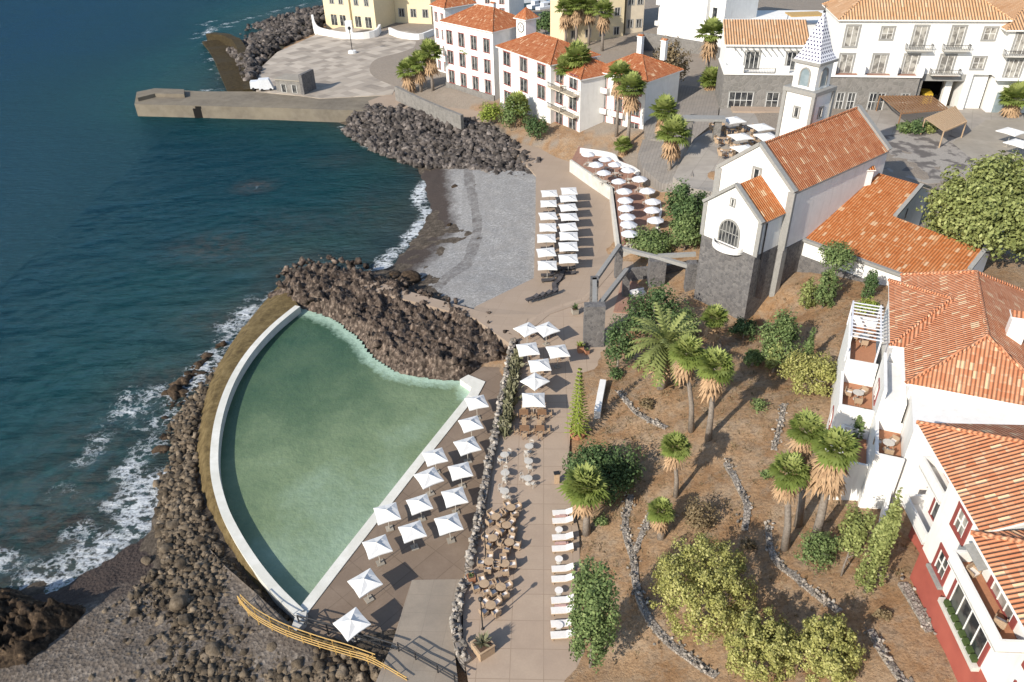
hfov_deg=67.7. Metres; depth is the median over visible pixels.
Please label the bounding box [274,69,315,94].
quay store
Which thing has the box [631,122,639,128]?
window
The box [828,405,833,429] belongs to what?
window
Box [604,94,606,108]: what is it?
window
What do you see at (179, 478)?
shore rubble
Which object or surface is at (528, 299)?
beach sunbed
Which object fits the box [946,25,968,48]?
balcony door
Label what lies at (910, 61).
balcony door
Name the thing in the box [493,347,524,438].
cactus hedge
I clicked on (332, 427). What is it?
pool water
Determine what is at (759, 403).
dry bush
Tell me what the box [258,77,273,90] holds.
van
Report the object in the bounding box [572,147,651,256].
parasol terrace
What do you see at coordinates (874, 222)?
church annexe
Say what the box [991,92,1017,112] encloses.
garage door
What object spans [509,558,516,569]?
wicker armchair
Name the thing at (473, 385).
pool edge
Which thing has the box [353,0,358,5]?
window
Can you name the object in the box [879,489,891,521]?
white wall
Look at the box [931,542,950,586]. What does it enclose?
window
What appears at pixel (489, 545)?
wicker armchair
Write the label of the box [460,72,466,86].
window
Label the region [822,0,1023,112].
hotel
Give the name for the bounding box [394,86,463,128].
stone wall
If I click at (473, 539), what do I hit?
stone wall
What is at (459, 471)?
pool parasol
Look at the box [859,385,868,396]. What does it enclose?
wicker armchair
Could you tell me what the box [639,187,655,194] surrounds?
round parasol
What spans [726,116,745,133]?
square parasol
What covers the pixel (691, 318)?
garden shrub
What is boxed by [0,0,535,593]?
sea
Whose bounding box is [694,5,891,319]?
church
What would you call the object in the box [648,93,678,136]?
fan palm
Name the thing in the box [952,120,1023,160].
raised plaza
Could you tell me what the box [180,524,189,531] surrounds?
boulder
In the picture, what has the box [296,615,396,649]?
steel railing
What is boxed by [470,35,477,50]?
window
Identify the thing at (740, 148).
square parasol
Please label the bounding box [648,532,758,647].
succulent tree
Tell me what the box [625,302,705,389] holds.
date palm
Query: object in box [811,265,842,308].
cypress
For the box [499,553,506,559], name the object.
wicker armchair
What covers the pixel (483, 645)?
square planter
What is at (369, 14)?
yellow house
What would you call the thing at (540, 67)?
window
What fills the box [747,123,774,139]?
square parasol
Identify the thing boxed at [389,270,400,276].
boulder
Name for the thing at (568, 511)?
sunbed
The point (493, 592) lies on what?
wicker armchair
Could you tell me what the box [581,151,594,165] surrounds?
round parasol
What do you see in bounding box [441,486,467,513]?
pool parasol
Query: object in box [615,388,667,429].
stone edging
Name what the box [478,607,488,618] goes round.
wicker armchair
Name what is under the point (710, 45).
fan palm
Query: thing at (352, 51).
lamp post
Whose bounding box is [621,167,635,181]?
round parasol
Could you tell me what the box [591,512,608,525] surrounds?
dry bush
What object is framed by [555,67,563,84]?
window
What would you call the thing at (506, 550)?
wicker armchair
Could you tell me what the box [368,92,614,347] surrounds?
beach deck
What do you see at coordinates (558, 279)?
beach sunbed
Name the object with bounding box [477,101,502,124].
garden shrub
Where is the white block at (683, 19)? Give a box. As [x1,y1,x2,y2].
[654,0,758,47]
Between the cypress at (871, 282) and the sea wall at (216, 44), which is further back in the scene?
the sea wall at (216, 44)
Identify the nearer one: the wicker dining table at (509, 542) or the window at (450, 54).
the wicker dining table at (509, 542)
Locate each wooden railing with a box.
[237,595,406,680]
[240,594,375,657]
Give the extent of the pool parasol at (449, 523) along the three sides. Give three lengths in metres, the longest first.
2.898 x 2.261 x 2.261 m
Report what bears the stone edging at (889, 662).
on the ground
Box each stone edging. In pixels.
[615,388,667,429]
[620,492,719,678]
[632,510,649,551]
[723,458,753,530]
[763,520,842,613]
[771,403,788,450]
[863,627,913,681]
[897,573,936,634]
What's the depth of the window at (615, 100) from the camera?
152.82 m
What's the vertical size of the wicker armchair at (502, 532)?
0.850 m
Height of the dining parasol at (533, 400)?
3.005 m
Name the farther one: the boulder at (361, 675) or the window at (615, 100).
the window at (615, 100)
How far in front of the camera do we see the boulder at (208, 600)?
66.75 m
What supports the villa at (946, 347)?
on the ground
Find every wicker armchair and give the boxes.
[471,583,479,593]
[477,557,483,567]
[477,572,485,581]
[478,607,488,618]
[481,532,489,540]
[481,595,488,607]
[482,588,489,596]
[484,541,492,550]
[484,566,491,575]
[485,518,493,527]
[486,508,494,517]
[486,551,493,557]
[488,576,496,587]
[488,587,497,598]
[491,576,500,588]
[491,607,501,618]
[492,528,500,539]
[492,561,499,571]
[492,595,502,606]
[494,558,500,566]
[496,517,502,526]
[496,538,504,546]
[497,527,505,536]
[498,508,506,517]
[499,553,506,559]
[500,590,509,599]
[501,568,508,577]
[503,498,510,509]
[503,546,510,555]
[504,578,512,590]
[507,516,515,525]
[507,532,515,539]
[508,526,517,532]
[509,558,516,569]
[510,510,518,517]
[513,541,520,549]
[514,500,521,509]
[844,386,852,398]
[854,396,862,405]
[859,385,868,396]
[860,338,868,347]
[865,329,873,339]
[873,437,881,446]
[884,447,894,455]
[889,434,899,447]
[965,562,981,580]
[993,613,1008,631]
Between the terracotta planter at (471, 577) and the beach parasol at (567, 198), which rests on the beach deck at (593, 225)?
the beach parasol at (567, 198)
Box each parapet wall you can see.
[569,160,619,246]
[580,148,661,228]
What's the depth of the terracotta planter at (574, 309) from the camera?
101.14 m
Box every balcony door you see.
[743,50,761,69]
[784,51,800,69]
[836,53,855,72]
[841,24,861,47]
[869,53,889,73]
[899,53,920,73]
[909,24,930,47]
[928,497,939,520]
[935,53,957,72]
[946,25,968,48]
[986,575,1017,629]
[1001,58,1023,77]
[1009,32,1023,54]
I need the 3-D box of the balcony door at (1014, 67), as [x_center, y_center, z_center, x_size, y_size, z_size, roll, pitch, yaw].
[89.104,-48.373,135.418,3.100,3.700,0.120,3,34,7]
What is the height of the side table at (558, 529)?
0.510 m
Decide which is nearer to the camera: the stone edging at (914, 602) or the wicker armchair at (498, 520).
the stone edging at (914, 602)
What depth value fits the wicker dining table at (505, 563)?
66.60 m
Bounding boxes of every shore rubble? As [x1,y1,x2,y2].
[151,340,226,453]
[153,322,249,512]
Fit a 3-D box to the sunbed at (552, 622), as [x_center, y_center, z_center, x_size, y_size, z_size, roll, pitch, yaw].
[4.112,22.905,61.857,1.954,0.666,0.680,-3,34,-2]
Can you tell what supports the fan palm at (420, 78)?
on the ground
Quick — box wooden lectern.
[553,471,559,483]
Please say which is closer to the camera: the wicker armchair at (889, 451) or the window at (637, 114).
the wicker armchair at (889, 451)
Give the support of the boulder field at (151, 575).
on the ground
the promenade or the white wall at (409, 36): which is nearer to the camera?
the promenade
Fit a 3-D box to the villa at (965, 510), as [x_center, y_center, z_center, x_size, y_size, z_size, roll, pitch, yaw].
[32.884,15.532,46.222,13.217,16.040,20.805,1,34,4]
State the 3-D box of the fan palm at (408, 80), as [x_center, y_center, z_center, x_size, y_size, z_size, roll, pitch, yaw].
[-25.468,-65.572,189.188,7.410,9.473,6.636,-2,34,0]
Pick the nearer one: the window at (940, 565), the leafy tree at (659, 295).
the window at (940, 565)
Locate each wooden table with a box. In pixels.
[519,409,527,418]
[519,425,528,435]
[535,425,544,434]
[537,409,546,419]
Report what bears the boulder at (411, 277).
on the beach
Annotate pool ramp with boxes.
[376,579,460,681]
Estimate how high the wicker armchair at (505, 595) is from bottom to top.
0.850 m
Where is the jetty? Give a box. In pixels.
[134,88,379,121]
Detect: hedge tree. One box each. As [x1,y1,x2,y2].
[622,225,675,258]
[661,175,706,234]
[667,212,701,250]
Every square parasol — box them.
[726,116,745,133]
[728,133,753,144]
[730,144,750,152]
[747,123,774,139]
[753,132,774,141]
[996,127,1023,146]
[1003,138,1023,159]
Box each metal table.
[500,452,508,461]
[500,487,508,497]
[501,470,509,478]
[524,458,532,467]
[524,475,531,484]
[525,443,532,452]
[853,389,863,399]
[882,439,894,449]
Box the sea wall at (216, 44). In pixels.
[202,32,255,90]
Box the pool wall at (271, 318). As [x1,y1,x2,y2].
[196,287,303,619]
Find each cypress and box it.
[797,276,818,309]
[802,326,816,359]
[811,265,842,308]
[852,408,866,439]
[852,487,902,596]
[860,269,879,298]
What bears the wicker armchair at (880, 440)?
on the villa at (946, 347)
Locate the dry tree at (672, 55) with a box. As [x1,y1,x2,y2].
[650,33,692,84]
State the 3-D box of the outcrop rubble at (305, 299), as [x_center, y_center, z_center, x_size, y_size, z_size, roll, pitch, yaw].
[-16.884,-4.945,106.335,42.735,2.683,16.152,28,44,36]
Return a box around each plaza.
[256,27,416,98]
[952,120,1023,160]
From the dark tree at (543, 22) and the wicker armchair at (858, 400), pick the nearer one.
the wicker armchair at (858, 400)
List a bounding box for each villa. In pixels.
[825,270,1023,508]
[902,420,1023,681]
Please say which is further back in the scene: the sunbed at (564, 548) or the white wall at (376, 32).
the white wall at (376, 32)
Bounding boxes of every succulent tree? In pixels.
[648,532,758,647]
[722,604,801,681]
[790,611,869,681]
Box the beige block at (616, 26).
[550,0,624,42]
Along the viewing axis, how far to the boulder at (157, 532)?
75.29 m
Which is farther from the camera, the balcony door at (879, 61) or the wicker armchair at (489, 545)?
the balcony door at (879, 61)
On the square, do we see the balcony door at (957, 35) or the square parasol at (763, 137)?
the square parasol at (763, 137)
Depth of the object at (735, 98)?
144.86 m
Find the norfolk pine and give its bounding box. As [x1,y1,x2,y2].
[564,368,591,440]
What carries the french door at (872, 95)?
in the hotel
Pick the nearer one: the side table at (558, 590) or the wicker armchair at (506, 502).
the side table at (558, 590)
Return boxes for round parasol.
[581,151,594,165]
[589,162,602,176]
[597,170,610,175]
[598,156,612,169]
[608,162,621,175]
[611,178,625,188]
[616,188,631,194]
[617,197,632,212]
[618,205,633,211]
[619,213,635,229]
[620,221,636,228]
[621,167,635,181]
[621,230,637,247]
[632,176,647,191]
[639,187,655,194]
[644,206,660,213]
[645,198,660,214]
[647,217,663,223]
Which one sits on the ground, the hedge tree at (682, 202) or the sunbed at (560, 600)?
the hedge tree at (682, 202)
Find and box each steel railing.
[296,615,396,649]
[397,642,458,681]
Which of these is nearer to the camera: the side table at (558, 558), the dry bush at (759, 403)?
the side table at (558, 558)
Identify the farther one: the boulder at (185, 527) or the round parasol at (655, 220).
the round parasol at (655, 220)
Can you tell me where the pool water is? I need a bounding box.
[221,308,469,605]
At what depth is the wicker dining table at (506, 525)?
70.29 m
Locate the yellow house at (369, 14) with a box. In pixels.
[323,0,395,29]
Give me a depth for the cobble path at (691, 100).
150.10 m
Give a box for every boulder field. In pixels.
[74,568,261,681]
[154,495,384,681]
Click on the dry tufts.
(734, 445)
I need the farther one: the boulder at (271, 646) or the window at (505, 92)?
the window at (505, 92)
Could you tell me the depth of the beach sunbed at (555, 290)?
105.72 m
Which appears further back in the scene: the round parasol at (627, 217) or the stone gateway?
the stone gateway
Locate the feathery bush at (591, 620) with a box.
[566,553,623,673]
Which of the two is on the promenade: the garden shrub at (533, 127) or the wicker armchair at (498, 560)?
the wicker armchair at (498, 560)
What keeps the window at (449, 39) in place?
in the apartment block at (478, 32)
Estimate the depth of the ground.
72.00 m
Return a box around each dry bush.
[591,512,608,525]
[638,397,654,409]
[738,536,757,550]
[750,397,769,413]
[758,468,773,479]
[872,607,892,621]
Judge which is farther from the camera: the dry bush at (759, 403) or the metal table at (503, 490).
the dry bush at (759, 403)
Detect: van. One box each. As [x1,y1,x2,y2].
[250,80,258,90]
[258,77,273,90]
[918,88,932,104]
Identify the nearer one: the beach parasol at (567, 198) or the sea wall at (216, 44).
the beach parasol at (567, 198)
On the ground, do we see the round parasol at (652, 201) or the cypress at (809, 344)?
the cypress at (809, 344)
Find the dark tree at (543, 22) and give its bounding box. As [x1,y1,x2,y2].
[536,10,549,34]
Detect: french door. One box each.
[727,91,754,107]
[764,92,780,106]
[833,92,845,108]
[844,92,857,108]
[865,92,878,109]
[873,92,886,109]
[897,93,910,110]
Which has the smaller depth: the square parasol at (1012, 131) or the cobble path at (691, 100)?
the square parasol at (1012, 131)
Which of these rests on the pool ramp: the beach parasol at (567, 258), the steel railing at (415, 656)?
the steel railing at (415, 656)
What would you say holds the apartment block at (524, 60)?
on the ground
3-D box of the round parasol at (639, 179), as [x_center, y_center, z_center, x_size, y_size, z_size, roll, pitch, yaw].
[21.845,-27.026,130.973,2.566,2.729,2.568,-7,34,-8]
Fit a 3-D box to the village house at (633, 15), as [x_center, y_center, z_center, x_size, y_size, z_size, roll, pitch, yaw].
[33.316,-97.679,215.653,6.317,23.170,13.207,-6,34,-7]
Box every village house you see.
[394,0,435,23]
[473,0,523,14]
[623,0,644,33]
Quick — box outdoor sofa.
[629,287,644,297]
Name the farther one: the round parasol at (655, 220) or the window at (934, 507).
the round parasol at (655, 220)
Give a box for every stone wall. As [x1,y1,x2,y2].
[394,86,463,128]
[449,570,475,672]
[464,337,515,575]
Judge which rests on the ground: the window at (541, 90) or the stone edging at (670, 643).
the stone edging at (670, 643)
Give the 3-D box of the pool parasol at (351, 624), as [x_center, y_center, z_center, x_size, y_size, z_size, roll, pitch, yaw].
[-13.020,23.692,62.632,2.254,2.890,2.254,-29,44,-32]
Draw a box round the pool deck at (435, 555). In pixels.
[303,367,502,642]
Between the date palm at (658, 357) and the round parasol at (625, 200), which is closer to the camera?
the date palm at (658, 357)
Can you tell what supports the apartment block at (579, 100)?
on the ground
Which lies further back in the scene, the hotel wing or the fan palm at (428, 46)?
the fan palm at (428, 46)
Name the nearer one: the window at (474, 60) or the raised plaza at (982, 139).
the raised plaza at (982, 139)
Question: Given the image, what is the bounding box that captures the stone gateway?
[683,115,725,146]
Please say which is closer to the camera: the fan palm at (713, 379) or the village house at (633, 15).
the fan palm at (713, 379)
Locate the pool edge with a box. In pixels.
[292,375,484,631]
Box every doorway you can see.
[280,84,287,92]
[291,84,297,93]
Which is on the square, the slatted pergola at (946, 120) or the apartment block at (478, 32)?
the slatted pergola at (946, 120)
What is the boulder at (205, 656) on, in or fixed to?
on the shingle cove
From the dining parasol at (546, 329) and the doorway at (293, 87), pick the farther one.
the doorway at (293, 87)
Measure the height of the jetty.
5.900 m
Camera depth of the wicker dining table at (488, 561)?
66.83 m
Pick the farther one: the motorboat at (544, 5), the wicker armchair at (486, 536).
the motorboat at (544, 5)
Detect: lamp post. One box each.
[348,27,356,53]
[478,597,483,629]
[482,524,485,556]
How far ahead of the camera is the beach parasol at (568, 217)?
122.28 m
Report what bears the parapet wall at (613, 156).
on the parasol terrace at (640, 214)
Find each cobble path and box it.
[637,139,692,191]
[644,85,718,142]
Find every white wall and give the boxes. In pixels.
[311,15,381,38]
[388,27,433,39]
[594,379,605,418]
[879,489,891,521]
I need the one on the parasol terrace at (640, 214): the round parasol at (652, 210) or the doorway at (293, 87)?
the round parasol at (652, 210)
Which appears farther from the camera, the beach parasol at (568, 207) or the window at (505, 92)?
the window at (505, 92)
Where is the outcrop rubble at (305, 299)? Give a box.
[276,255,510,370]
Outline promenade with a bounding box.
[463,261,633,681]
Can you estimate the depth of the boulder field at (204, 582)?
65.18 m
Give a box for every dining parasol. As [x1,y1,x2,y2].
[513,322,537,342]
[516,342,539,366]
[520,372,549,390]
[522,393,544,418]
[528,358,550,372]
[535,322,559,346]
[546,344,569,368]
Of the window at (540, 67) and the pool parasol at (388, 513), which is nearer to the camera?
the pool parasol at (388, 513)
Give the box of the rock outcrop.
[267,261,504,380]
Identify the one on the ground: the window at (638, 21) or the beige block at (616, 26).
the beige block at (616, 26)
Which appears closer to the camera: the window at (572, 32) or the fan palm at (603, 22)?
the fan palm at (603, 22)
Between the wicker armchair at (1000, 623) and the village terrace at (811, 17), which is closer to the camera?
the wicker armchair at (1000, 623)
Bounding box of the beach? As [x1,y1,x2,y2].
[394,168,535,308]
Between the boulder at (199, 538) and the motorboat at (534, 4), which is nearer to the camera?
the boulder at (199, 538)
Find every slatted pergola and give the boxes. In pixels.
[876,95,947,127]
[920,106,966,147]
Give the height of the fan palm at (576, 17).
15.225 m
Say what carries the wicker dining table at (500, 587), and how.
on the promenade
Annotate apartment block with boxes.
[429,0,476,72]
[439,1,516,100]
[495,32,600,123]
[547,56,606,131]
[600,34,683,128]
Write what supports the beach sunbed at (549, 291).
on the beach deck at (593, 225)
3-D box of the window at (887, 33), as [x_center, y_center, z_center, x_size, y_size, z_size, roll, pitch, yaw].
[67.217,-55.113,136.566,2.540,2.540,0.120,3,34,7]
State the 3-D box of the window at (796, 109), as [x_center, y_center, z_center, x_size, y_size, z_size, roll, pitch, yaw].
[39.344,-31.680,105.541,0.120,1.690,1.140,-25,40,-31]
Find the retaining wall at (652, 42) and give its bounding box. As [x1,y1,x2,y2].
[640,32,719,58]
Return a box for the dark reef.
[0,587,85,667]
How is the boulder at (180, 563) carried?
on the shingle cove
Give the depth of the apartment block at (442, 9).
194.43 m
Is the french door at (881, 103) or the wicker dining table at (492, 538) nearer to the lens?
the wicker dining table at (492, 538)
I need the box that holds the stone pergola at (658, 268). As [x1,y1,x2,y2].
[583,244,697,347]
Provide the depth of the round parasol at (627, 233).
112.82 m
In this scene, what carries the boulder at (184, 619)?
on the shingle cove
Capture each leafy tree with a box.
[603,311,637,371]
[619,278,695,340]
[818,240,857,281]
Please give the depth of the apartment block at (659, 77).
150.71 m
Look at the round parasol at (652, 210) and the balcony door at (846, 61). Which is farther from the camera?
the balcony door at (846, 61)
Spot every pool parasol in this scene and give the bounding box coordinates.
[333,607,370,641]
[347,568,382,603]
[362,534,392,566]
[373,502,400,531]
[398,520,426,550]
[406,493,432,521]
[414,467,443,496]
[422,448,447,473]
[434,512,463,543]
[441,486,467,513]
[448,462,472,488]
[453,436,480,463]
[458,416,483,439]
[464,395,488,419]
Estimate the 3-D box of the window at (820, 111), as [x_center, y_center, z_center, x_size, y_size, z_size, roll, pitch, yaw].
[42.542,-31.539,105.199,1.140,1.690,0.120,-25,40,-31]
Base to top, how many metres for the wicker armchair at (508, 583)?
0.850 m
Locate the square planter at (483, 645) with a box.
[470,629,495,661]
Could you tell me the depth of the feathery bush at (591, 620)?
53.77 m
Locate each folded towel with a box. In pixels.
[554,604,568,606]
[555,514,567,517]
[555,541,567,544]
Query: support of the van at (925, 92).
on the square
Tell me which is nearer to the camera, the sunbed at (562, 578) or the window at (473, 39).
the sunbed at (562, 578)
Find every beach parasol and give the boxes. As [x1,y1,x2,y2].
[536,247,555,260]
[537,234,555,247]
[538,212,557,219]
[538,261,556,277]
[539,223,556,231]
[540,200,556,211]
[541,190,557,199]
[558,222,577,231]
[558,242,578,253]
[558,254,578,271]
[559,195,576,201]
[559,203,577,211]
[559,213,578,222]
[559,232,578,241]
[561,187,577,194]
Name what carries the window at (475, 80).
in the apartment block at (478, 32)
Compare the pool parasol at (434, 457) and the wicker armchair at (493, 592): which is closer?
the wicker armchair at (493, 592)
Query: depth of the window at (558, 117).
160.13 m
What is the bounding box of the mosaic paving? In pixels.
[884,132,974,179]
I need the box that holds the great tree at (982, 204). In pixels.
[915,150,1023,261]
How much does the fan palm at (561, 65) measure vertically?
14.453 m
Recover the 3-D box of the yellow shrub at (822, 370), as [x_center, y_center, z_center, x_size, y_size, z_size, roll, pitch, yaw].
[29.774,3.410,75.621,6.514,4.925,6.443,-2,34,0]
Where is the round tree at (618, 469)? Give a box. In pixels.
[560,437,647,505]
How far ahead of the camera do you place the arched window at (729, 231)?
92.33 m
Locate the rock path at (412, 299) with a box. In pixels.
[363,281,527,326]
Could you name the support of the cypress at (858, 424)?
on the ground
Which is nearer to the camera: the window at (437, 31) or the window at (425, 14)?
the window at (437, 31)
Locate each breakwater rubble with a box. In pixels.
[226,5,325,80]
[340,103,541,175]
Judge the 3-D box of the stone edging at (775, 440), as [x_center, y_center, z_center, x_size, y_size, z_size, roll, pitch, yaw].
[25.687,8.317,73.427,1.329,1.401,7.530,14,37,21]
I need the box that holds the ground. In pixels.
[21,0,1023,681]
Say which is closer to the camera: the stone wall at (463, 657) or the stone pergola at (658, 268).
the stone wall at (463, 657)
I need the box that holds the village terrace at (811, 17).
[751,10,823,35]
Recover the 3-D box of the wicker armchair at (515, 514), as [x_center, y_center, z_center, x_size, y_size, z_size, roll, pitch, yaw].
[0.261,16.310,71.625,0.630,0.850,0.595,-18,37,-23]
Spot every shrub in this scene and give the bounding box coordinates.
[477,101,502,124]
[497,92,533,127]
[521,115,549,139]
[608,364,623,380]
[668,305,698,336]
[682,496,722,535]
[727,316,757,341]
[742,349,765,367]
[757,306,805,367]
[764,342,785,372]
[777,348,837,396]
[793,527,844,574]
[854,296,880,314]
[895,120,913,133]
[909,117,925,134]
[923,121,938,133]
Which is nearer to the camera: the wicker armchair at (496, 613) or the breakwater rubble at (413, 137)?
the wicker armchair at (496, 613)
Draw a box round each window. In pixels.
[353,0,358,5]
[363,0,368,6]
[398,8,404,16]
[410,9,416,17]
[422,9,428,17]
[434,11,437,21]
[435,28,438,37]
[445,29,452,44]
[447,50,453,64]
[448,69,454,83]
[457,32,464,47]
[459,52,465,67]
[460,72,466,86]
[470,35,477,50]
[471,55,477,70]
[472,75,478,90]
[483,38,489,53]
[483,58,490,73]
[484,79,491,94]
[503,51,510,66]
[503,70,510,86]
[504,90,510,102]
[519,56,527,73]
[520,77,527,93]
[537,63,545,79]
[537,83,545,100]
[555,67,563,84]
[555,91,562,105]
[555,111,562,124]
[568,97,576,111]
[568,117,576,130]
[569,72,577,90]
[570,30,574,39]
[585,29,591,37]
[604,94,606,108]
[613,26,619,35]
[613,97,623,112]
[613,117,622,125]
[614,7,620,15]
[627,19,633,27]
[628,0,634,5]
[631,102,640,117]
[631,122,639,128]
[635,19,641,27]
[637,0,643,4]
[711,7,717,18]
[717,219,739,247]
[729,197,735,207]
[751,165,762,178]
[792,105,800,118]
[817,105,823,118]
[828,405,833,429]
[873,378,879,405]
[878,26,896,40]
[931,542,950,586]
[949,501,972,546]
[969,56,987,69]
[980,26,999,40]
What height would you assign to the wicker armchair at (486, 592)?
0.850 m
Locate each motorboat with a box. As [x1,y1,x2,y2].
[527,0,539,8]
[535,2,549,9]
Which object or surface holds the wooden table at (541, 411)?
on the promenade
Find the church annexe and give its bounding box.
[797,166,990,285]
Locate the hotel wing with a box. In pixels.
[715,19,808,112]
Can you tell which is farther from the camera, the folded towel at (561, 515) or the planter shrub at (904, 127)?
the planter shrub at (904, 127)
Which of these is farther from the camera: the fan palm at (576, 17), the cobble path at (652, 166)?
the fan palm at (576, 17)
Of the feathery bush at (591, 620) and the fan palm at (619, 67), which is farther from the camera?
the fan palm at (619, 67)
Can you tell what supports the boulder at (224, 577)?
on the shingle cove
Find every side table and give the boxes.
[555,526,562,533]
[555,555,562,563]
[555,587,562,595]
[555,621,562,630]
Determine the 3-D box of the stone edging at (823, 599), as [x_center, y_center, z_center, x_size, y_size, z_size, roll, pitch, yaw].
[21.601,17.530,58.891,2.078,3.105,10.592,-7,34,-8]
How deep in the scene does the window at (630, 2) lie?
210.93 m
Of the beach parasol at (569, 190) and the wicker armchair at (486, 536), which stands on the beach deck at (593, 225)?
the beach parasol at (569, 190)
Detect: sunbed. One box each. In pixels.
[525,293,538,302]
[534,292,545,299]
[539,289,551,298]
[541,272,553,276]
[541,276,554,282]
[545,287,558,295]
[549,266,561,272]
[550,619,571,629]
[550,628,574,639]
[551,543,573,552]
[551,563,573,573]
[551,573,573,584]
[551,594,573,605]
[551,605,574,615]
[552,507,572,517]
[552,515,573,525]
[552,531,573,542]
[554,276,562,284]
[562,265,574,269]
[564,270,575,274]
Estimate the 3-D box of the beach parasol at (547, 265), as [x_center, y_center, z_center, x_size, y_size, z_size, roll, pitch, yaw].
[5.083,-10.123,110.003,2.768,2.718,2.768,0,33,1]
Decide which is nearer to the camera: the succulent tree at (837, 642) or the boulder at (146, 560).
the succulent tree at (837, 642)
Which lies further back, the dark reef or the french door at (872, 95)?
the french door at (872, 95)
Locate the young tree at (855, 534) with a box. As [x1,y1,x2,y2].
[834,502,880,576]
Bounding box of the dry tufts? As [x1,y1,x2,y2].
[582,280,915,664]
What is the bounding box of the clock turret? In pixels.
[513,7,538,37]
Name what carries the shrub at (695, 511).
on the ground
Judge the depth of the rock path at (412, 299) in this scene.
105.26 m
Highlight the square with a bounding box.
[672,105,1023,204]
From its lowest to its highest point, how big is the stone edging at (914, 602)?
1.324 m
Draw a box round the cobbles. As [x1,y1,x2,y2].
[118,574,347,681]
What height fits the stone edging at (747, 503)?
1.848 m
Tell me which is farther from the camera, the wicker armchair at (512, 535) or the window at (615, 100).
the window at (615, 100)
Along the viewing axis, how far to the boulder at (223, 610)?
65.83 m
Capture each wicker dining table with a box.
[479,579,488,589]
[484,557,493,566]
[485,600,495,612]
[488,534,497,545]
[491,513,500,523]
[495,582,505,594]
[499,559,509,569]
[502,521,510,532]
[504,538,513,548]
[506,504,515,514]
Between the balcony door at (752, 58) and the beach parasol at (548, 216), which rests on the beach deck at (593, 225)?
the beach parasol at (548, 216)
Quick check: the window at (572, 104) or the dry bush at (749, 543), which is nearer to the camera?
the dry bush at (749, 543)
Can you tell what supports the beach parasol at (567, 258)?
on the beach deck at (593, 225)
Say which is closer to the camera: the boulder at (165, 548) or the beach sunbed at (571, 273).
the boulder at (165, 548)
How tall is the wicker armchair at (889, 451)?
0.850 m
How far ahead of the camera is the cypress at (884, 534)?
51.34 m
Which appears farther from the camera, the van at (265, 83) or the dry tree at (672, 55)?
the van at (265, 83)
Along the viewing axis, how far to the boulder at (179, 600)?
66.38 m
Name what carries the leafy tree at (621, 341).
on the ground
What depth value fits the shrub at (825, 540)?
57.30 m
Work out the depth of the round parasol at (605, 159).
138.38 m
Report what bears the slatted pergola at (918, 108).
on the square
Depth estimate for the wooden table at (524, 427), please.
81.37 m
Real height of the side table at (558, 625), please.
0.510 m
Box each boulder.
[129,609,141,616]
[141,556,152,564]
[155,528,162,537]
[159,543,173,553]
[166,520,179,528]
[169,589,190,611]
[175,557,188,570]
[176,613,191,625]
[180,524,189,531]
[188,571,199,579]
[191,535,207,545]
[200,652,209,662]
[202,595,214,606]
[205,641,221,658]
[219,606,227,615]
[220,574,227,579]
[229,625,241,633]
[266,641,276,651]
[277,665,287,673]
[291,656,303,668]
[301,666,312,675]
[313,659,325,670]
[335,665,348,678]
[356,671,365,681]
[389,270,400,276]
[397,270,420,285]
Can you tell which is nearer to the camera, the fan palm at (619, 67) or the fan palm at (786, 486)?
the fan palm at (786, 486)
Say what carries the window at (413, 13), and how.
in the village house at (415, 11)
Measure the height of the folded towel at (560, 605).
0.410 m
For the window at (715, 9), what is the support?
in the white block at (683, 19)
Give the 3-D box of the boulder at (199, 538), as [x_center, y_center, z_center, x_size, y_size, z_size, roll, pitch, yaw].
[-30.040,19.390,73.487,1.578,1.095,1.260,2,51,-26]
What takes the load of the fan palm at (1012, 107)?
on the ground
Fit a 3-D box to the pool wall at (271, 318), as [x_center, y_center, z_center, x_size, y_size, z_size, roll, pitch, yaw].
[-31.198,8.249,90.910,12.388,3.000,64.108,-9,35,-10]
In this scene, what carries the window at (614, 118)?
in the apartment block at (659, 77)
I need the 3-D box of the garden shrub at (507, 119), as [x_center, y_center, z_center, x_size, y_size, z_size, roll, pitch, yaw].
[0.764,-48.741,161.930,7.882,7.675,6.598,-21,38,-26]
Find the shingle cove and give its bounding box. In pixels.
[0,534,347,681]
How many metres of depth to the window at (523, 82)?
165.12 m
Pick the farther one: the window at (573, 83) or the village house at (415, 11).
the village house at (415, 11)
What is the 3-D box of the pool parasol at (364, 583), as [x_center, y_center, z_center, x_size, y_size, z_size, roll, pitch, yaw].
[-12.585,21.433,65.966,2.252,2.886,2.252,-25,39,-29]
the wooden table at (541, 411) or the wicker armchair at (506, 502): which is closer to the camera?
the wicker armchair at (506, 502)
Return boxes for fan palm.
[396,57,419,92]
[406,48,426,91]
[416,37,443,90]
[502,90,530,127]
[553,53,574,88]
[554,0,575,41]
[554,462,611,536]
[560,38,593,67]
[565,0,589,40]
[578,0,599,45]
[592,0,614,50]
[603,59,634,136]
[613,135,633,157]
[615,71,646,145]
[646,496,674,540]
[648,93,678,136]
[653,113,693,170]
[658,429,692,497]
[668,333,705,432]
[694,16,722,66]
[695,346,735,441]
[698,65,717,90]
[698,303,728,349]
[767,450,812,551]
[786,407,826,527]
[797,425,862,542]
[998,79,1023,117]
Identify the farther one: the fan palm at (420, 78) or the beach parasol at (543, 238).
the fan palm at (420, 78)
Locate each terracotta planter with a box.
[466,572,475,583]
[571,302,578,314]
[576,341,585,352]
[584,347,589,354]
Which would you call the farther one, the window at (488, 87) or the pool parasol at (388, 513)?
the window at (488, 87)
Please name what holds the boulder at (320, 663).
on the shingle cove
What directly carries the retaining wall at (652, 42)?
on the ground
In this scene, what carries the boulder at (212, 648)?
on the shingle cove
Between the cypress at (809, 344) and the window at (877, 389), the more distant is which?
the cypress at (809, 344)

